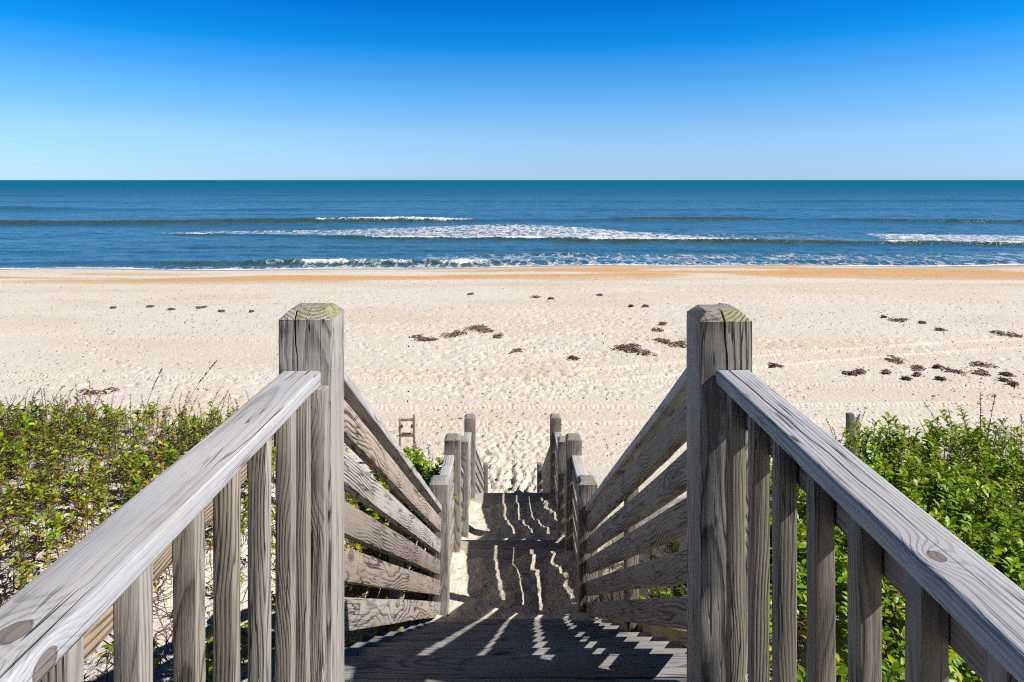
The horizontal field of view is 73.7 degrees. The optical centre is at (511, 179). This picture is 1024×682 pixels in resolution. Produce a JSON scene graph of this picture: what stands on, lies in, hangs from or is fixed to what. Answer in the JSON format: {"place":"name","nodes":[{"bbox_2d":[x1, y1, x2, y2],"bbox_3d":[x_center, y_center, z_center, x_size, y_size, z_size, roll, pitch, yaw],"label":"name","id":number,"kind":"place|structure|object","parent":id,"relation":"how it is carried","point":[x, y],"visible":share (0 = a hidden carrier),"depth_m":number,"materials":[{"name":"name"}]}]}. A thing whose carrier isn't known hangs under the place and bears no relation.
{"place":"outdoors","nodes":[
{"label":"outdoors","id":0,"kind":"place"},
{"bbox_2d":[0,265,1023,681],"bbox_3d":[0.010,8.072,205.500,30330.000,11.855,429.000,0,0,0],"label":"beach","id":1,"kind":"structure","parent":0,"point":[816,357],"depth_m":24.75,"materials":[{"name":"beige sand"}]},
{"bbox_2d":[25,376,69,433],"bbox_3d":[-4.414,2.151,6.455,0.666,0.584,0.411,0,0,16],"label":"grass tuft","id":2,"kind":"object","parent":1,"relation":"on","point":[46,405],"visible":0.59,"depth_m":6.49,"materials":[{"name":"brown plant"}]},
{"bbox_2d":[78,387,119,394],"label":"seaweed clump","id":3,"kind":"object","parent":1,"relation":"on","point":[99,391],"visible":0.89,"depth_m":19.21,"materials":[{"name":"brown plant"}]},
{"bbox_2d":[142,368,162,436],"bbox_3d":[-3.267,2.083,6.333,0.290,0.655,0.126,0,0,10],"label":"seed stalk","id":4,"kind":"object","parent":1,"relation":"on","point":[161,369],"visible":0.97,"depth_m":6.33,"materials":[{"name":"brown plant"}]},
{"bbox_2d":[177,360,216,440],"bbox_3d":[-2.852,2.025,6.233,0.271,0.751,0.284,0,0,36],"label":"seed stalk","id":5,"kind":"object","parent":1,"relation":"on","point":[195,388],"visible":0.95,"depth_m":6.24,"materials":[{"name":"brown plant"}]},
{"bbox_2d":[0,378,428,681],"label":"ground cover","id":6,"kind":"object","parent":1,"relation":"on","point":[71,422],"visible":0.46,"depth_m":5.32,"materials":[{"name":"green plant"}]},
{"bbox_2d":[346,433,457,565],"bbox_3d":[-1.013,2.927,6.355,1.070,0.920,1.427,0,0,0],"label":"leafy shrub","id":7,"kind":"object","parent":1,"relation":"on","point":[426,472],"visible":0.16,"depth_m":6.38,"materials":[{"name":"green plant"}]},
{"bbox_2d":[399,414,414,449],"bbox_3d":[-2.139,5.461,13.890,0.336,1.360,0.070,0,0,0],"label":"beach frame","id":8,"kind":"object","parent":1,"relation":"on","point":[403,434],"visible":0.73,"depth_m":13.88,"materials":[{"name":"brown wood"}]},
{"bbox_2d":[411,333,438,341],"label":"seaweed clump","id":9,"kind":"object","parent":1,"relation":"on","point":[420,337],"visible":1,"depth_m":26.29,"materials":[{"name":"brown plant"}]},
{"bbox_2d":[441,329,466,336],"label":"seaweed clump","id":10,"kind":"object","parent":1,"relation":"on","point":[457,332],"visible":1,"depth_m":27.11,"materials":[{"name":"brown plant"}]},
{"bbox_2d":[271,654,686,681],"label":"deck","id":11,"kind":"structure","parent":1,"relation":"on","point":[589,668],"depth_m":2.03,"materials":[{"name":"grey wood"}]},
{"bbox_2d":[0,303,344,681],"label":"deck railing","id":12,"kind":"object","parent":11,"relation":"attached to","point":[62,617],"visible":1,"depth_m":1.28,"materials":[{"name":"grey wood"}]},
{"bbox_2d":[686,305,1023,681],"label":"deck railing","id":13,"kind":"object","parent":11,"relation":"attached to","point":[964,601],"visible":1,"depth_m":1.40,"materials":[{"name":"grey wood"}]},
{"bbox_2d":[465,324,494,332],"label":"seaweed clump","id":14,"kind":"object","parent":1,"relation":"on","point":[482,328],"visible":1,"depth_m":28.08,"materials":[{"name":"brown plant"}]},
{"bbox_2d":[492,332,503,337],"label":"seaweed clump","id":15,"kind":"object","parent":1,"relation":"on","point":[498,335],"visible":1,"depth_m":26.77,"materials":[{"name":"brown plant"}]},
{"bbox_2d":[2,272,1023,448],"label":"beach litter","id":16,"kind":"object","parent":1,"relation":"on","point":[550,351],"visible":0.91,"depth_m":24.87,"materials":[{"name":"brown plant"}]},
{"bbox_2d":[344,493,686,655],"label":"beach staircase","id":17,"kind":"structure","parent":1,"relation":"on","point":[471,637],"depth_m":3.08,"materials":[{"name":"grey wood"}]},
{"bbox_2d":[344,336,449,631],"bbox_3d":[-0.561,2.233,3.553,0.143,3.534,3.276,0,0,1],"label":"stair railing","id":18,"kind":"object","parent":17,"relation":"attached to","point":[371,443],"visible":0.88,"depth_m":2.96,"materials":[{"name":"grey wood"}]},
{"bbox_2d":[440,433,468,564],"bbox_3d":[-0.545,3.473,6.341,0.144,2.255,2.302,0,0,0],"label":"landing railing","id":19,"kind":"object","parent":17,"relation":"attached to","point":[455,467],"visible":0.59,"depth_m":6.20,"materials":[{"name":"grey wood"}]},
{"bbox_2d":[464,414,487,503],"bbox_3d":[-0.533,4.772,10.170,0.168,3.455,5.360,0,0,0],"label":"railing","id":20,"kind":"object","parent":17,"relation":"attached to","point":[478,477],"visible":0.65,"depth_m":8.78,"materials":[{"name":"grey wood"}]},
{"bbox_2d":[461,498,564,539],"bbox_3d":[0.010,4.052,7.730,1.320,0.784,2.020,0,0,0],"label":"sand drift","id":21,"kind":"object","parent":17,"relation":"on","point":[520,521],"visible":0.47,"depth_m":8.01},
{"bbox_2d":[417,548,609,621],"bbox_3d":[0.010,3.373,5.445,1.320,0.764,1.650,0,0,0],"label":"sand drift","id":22,"kind":"object","parent":17,"relation":"on","point":[543,585],"visible":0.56,"depth_m":5.56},
{"bbox_2d":[537,414,561,506],"bbox_3d":[0.553,4.772,10.170,0.168,3.455,5.360,0,0,0],"label":"railing","id":23,"kind":"object","parent":17,"relation":"attached to","point":[547,477],"visible":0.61,"depth_m":8.78,"materials":[{"name":"grey wood"}]},
{"bbox_2d":[557,433,586,565],"bbox_3d":[0.565,3.473,6.340,0.148,2.255,2.301,0,0,0],"label":"landing railing","id":24,"kind":"object","parent":17,"relation":"attached to","point":[570,467],"visible":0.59,"depth_m":6.20,"materials":[{"name":"grey wood"}]},
{"bbox_2d":[577,333,686,631],"bbox_3d":[0.579,2.232,3.553,0.144,3.536,3.276,0,0,-1],"label":"stair railing","id":25,"kind":"object","parent":17,"relation":"attached to","point":[659,440],"visible":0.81,"depth_m":2.96,"materials":[{"name":"grey wood"}]},
{"bbox_2d":[510,348,523,353],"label":"seaweed clump","id":26,"kind":"object","parent":1,"relation":"on","point":[517,350],"visible":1,"depth_m":24.19,"materials":[{"name":"brown plant"}]},
{"bbox_2d":[567,355,579,359],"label":"seaweed clump","id":27,"kind":"object","parent":1,"relation":"on","point":[574,357],"visible":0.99,"depth_m":23.12,"materials":[{"name":"brown plant"}]},
{"bbox_2d":[610,343,655,356],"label":"seaweed clump","id":28,"kind":"object","parent":1,"relation":"on","point":[628,347],"visible":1,"depth_m":24.45,"materials":[{"name":"brown plant"}]},
{"bbox_2d":[650,327,663,331],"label":"seaweed clump","id":29,"kind":"object","parent":1,"relation":"on","point":[657,329],"visible":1,"depth_m":27.88,"materials":[{"name":"brown plant"}]},
{"bbox_2d":[653,337,686,347],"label":"seaweed clump","id":30,"kind":"object","parent":1,"relation":"on","point":[665,341],"visible":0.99,"depth_m":25.54,"materials":[{"name":"brown plant"}]},
{"bbox_2d":[768,362,783,368],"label":"seaweed clump","id":31,"kind":"object","parent":1,"relation":"on","point":[773,365],"visible":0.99,"depth_m":22.11,"materials":[{"name":"brown plant"}]},
{"bbox_2d":[592,400,1023,681],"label":"ground cover","id":32,"kind":"object","parent":1,"relation":"on","point":[937,478],"visible":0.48,"depth_m":4.19,"materials":[{"name":"green plant"}]},
{"bbox_2d":[840,370,857,375],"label":"seaweed clump","id":33,"kind":"object","parent":1,"relation":"on","point":[849,372],"visible":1,"depth_m":21.17,"materials":[{"name":"brown plant"}]},
{"bbox_2d":[846,412,859,456],"bbox_3d":[5.126,4.315,10.259,0.127,1.721,0.533,0,0,39],"label":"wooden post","id":34,"kind":"object","parent":1,"relation":"on","point":[850,417],"visible":0.17,"depth_m":10.06,"materials":[{"name":"grey wood"}]},
{"bbox_2d":[853,368,866,373],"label":"seaweed clump","id":35,"kind":"object","parent":1,"relation":"on","point":[860,371],"visible":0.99,"depth_m":21.36,"materials":[{"name":"brown plant"}]},
{"bbox_2d":[880,369,890,374],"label":"seaweed clump","id":36,"kind":"object","parent":1,"relation":"on","point":[885,371],"visible":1,"depth_m":21.29,"materials":[{"name":"brown plant"}]},
{"bbox_2d":[884,355,904,363],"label":"seaweed clump","id":37,"kind":"object","parent":1,"relation":"on","point":[897,360],"visible":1,"depth_m":22.89,"materials":[{"name":"brown plant"}]},
{"bbox_2d":[880,411,908,468],"bbox_3d":[2.868,2.026,5.115,0.203,0.531,0.190,0,0,36],"label":"tall green shoot","id":38,"kind":"object","parent":1,"relation":"on","point":[902,438],"visible":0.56,"depth_m":5.12,"materials":[{"name":"green plant"}]},
{"bbox_2d":[887,317,908,322],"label":"seaweed clump","id":39,"kind":"object","parent":1,"relation":"on","point":[899,319],"visible":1,"depth_m":30.13,"materials":[{"name":"brown plant"}]},
{"bbox_2d":[901,375,912,380],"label":"seaweed clump","id":40,"kind":"object","parent":1,"relation":"on","point":[905,377],"visible":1,"depth_m":20.54,"materials":[{"name":"brown plant"}]},
{"bbox_2d":[913,371,921,376],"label":"seaweed clump","id":41,"kind":"object","parent":1,"relation":"on","point":[916,374],"visible":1,"depth_m":21.02,"materials":[{"name":"brown plant"}]},
{"bbox_2d":[910,364,926,369],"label":"seaweed clump","id":42,"kind":"object","parent":1,"relation":"on","point":[917,367],"visible":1,"depth_m":21.81,"materials":[{"name":"brown plant"}]},
{"bbox_2d":[934,376,946,380],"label":"seaweed clump","id":43,"kind":"object","parent":1,"relation":"on","point":[939,378],"visible":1,"depth_m":20.54,"materials":[{"name":"brown plant"}]},
{"bbox_2d":[935,327,947,330],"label":"seaweed clump","id":44,"kind":"object","parent":1,"relation":"on","point":[939,329],"visible":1,"depth_m":27.96,"materials":[{"name":"brown plant"}]},
{"bbox_2d":[940,366,965,375],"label":"seaweed clump","id":45,"kind":"object","parent":1,"relation":"on","point":[948,369],"visible":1,"depth_m":21.47,"materials":[{"name":"brown plant"}]},
{"bbox_2d":[964,461,977,536],"bbox_3d":[2.907,2.010,4.308,0.076,0.397,0.251,0,0,30],"label":"grass blade clump","id":46,"kind":"object","parent":1,"relation":"on","point":[975,487],"visible":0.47,"depth_m":4.32,"materials":[{"name":"green plant"}]},
{"bbox_2d":[957,393,996,465],"bbox_3d":[3.548,1.933,5.199,0.281,0.617,0.123,0,0,-12],"label":"dead weed","id":47,"kind":"object","parent":1,"relation":"on","point":[980,404],"visible":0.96,"depth_m":5.20,"materials":[{"name":"brown plant"}]},
{"bbox_2d":[969,368,991,375],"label":"seaweed clump","id":48,"kind":"object","parent":1,"relation":"on","point":[980,372],"visible":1,"depth_m":21.24,"materials":[{"name":"brown plant"}]},
{"bbox_2d":[970,361,999,367],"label":"seaweed clump","id":49,"kind":"object","parent":1,"relation":"on","point":[978,363],"visible":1,"depth_m":22.26,"materials":[{"name":"brown plant"}]},
{"bbox_2d":[996,376,1010,381],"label":"seaweed clump","id":50,"kind":"object","parent":1,"relation":"on","point":[1003,379],"visible":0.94,"depth_m":20.38,"materials":[{"name":"brown plant"}]},
{"bbox_2d":[988,330,1022,337],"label":"seaweed clump","id":51,"kind":"object","parent":1,"relation":"on","point":[1014,334],"visible":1,"depth_m":27.12,"materials":[{"name":"brown plant"}]},
{"bbox_2d":[998,371,1015,376],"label":"seaweed clump","id":52,"kind":"object","parent":1,"relation":"on","point":[1007,373],"visible":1,"depth_m":21.06,"materials":[{"name":"brown plant"}]},
{"bbox_2d":[1005,379,1019,385],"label":"seaweed clump","id":53,"kind":"object","parent":1,"relation":"on","point":[1011,382],"visible":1,"depth_m":19.99,"materials":[{"name":"brown plant"}]},
{"bbox_2d":[0,180,1023,269],"bbox_3d":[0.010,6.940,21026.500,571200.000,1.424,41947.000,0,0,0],"label":"sea","id":54,"kind":"structure","parent":0,"point":[226,224],"depth_m":114.69,"materials":[{"name":"liquid"}]},
{"bbox_2d":[0,0,1023,179],"label":"sky","id":55,"kind":"structure","parent":0,"point":[90,89],"materials":[{"name":"blue"}]},
{"bbox_2d":[576,539,613,600],"bbox_3d":[0.735,3.200,5.512,0.417,0.528,0.257,0,0,-33],"label":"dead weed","id":56,"kind":"object","parent":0,"point":[609,571],"visible":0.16,"depth_m":5.48,"materials":[{"name":"brown plant"}]}
]}

